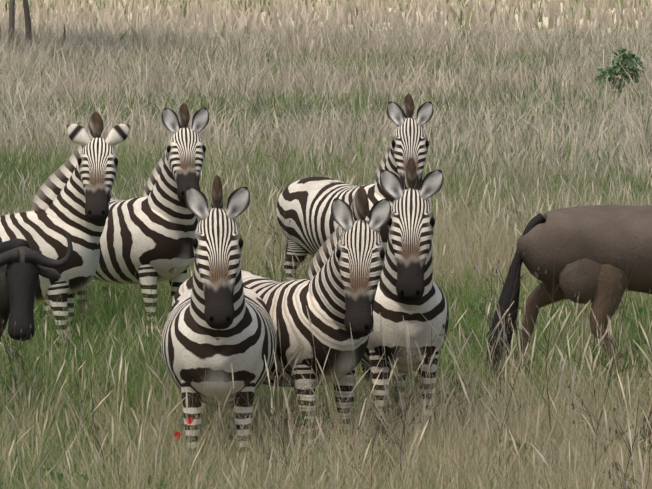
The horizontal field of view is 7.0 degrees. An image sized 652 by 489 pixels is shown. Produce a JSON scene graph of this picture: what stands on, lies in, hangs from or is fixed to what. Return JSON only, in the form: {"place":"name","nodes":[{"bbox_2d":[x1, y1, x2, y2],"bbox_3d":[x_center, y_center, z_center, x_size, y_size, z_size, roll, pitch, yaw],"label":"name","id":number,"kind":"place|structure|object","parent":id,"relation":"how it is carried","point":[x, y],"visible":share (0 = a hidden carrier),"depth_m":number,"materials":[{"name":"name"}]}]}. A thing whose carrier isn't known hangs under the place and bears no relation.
{"place":"outdoors","nodes":[
{"label":"outdoors","id":0,"kind":"place"},
{"bbox_2d":[0,3,651,199],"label":"grass","id":1,"kind":"structure","parent":0,"point":[126,84],"depth_m":81.35,"materials":[{"name":"beige plant"}]},
{"bbox_2d":[0,0,651,63],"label":"grass","id":2,"kind":"structure","parent":0,"point":[575,13],"depth_m":121.69,"materials":[{"name":"beige plant"}]},
{"bbox_2d":[0,0,651,488],"bbox_3d":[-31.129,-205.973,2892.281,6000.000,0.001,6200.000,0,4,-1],"label":"ground","id":3,"kind":"structure","parent":0,"point":[545,22],"depth_m":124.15,"materials":[{"name":"green plant"}]},
{"bbox_2d":[7,0,14,51],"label":"acacia tree","id":4,"kind":"object","parent":3,"relation":"on","point":[11,15],"visible":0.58,"depth_m":99.64,"materials":[{"name":"brown plant"}]},
{"bbox_2d":[22,0,31,48],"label":"acacia tree","id":5,"kind":"object","parent":3,"relation":"on","point":[27,16],"visible":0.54,"depth_m":101.63,"materials":[{"name":"brown plant"}]},
{"bbox_2d":[0,228,72,340],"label":"wildebeest","id":6,"kind":"object","parent":3,"relation":"on","point":[23,265],"visible":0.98,"depth_m":34.03},
{"bbox_2d":[0,111,129,365],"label":"zebra","id":7,"kind":"object","parent":3,"relation":"on","point":[72,197],"visible":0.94,"depth_m":40.06},
{"bbox_2d":[44,103,208,351],"bbox_3d":[-1.514,-0.153,42.060,0.737,1.983,2.414,-3,5,-38],"label":"zebra","id":8,"kind":"object","parent":3,"relation":"on","point":[151,231],"visible":0.67,"depth_m":41.63},
{"bbox_2d":[161,175,276,479],"bbox_3d":[-0.662,0.516,32.832,0.718,1.983,2.318,0,4,-1],"label":"zebra","id":9,"kind":"object","parent":3,"relation":"on","point":[219,318],"visible":0.81,"depth_m":32.22},
{"bbox_2d":[172,186,390,459],"bbox_3d":[-0.225,0.506,33.891,0.779,1.851,2.421,-3,5,-37],"label":"zebra","id":10,"kind":"object","parent":3,"relation":"on","point":[334,292],"visible":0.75,"depth_m":33.40},
{"bbox_2d":[0,131,651,488],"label":"weed plants","id":11,"kind":"object","parent":3,"relation":"on","point":[640,310],"visible":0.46,"depth_m":32.99,"materials":[{"name":"brown plant"}]},
{"bbox_2d":[277,93,433,280],"bbox_3d":[0.310,-0.283,43.844,0.718,1.983,2.269,-3,5,-34],"label":"zebra","id":12,"kind":"object","parent":3,"relation":"on","point":[304,204],"visible":0.58,"depth_m":43.71},
{"bbox_2d":[353,157,448,440],"bbox_3d":[0.450,0.374,34.834,0.718,1.977,2.330,-1,4,-9],"label":"zebra","id":13,"kind":"object","parent":3,"relation":"on","point":[409,290],"visible":0.75,"depth_m":34.20},
{"bbox_2d":[484,205,651,390],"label":"wildebeest","id":14,"kind":"object","parent":3,"relation":"on","point":[605,232],"visible":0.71,"depth_m":37.16},
{"bbox_2d":[593,49,645,95],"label":"shrub","id":15,"kind":"object","parent":3,"relation":"on","point":[629,62],"visible":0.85,"depth_m":83.71,"materials":[{"name":"green plant"}]}
]}

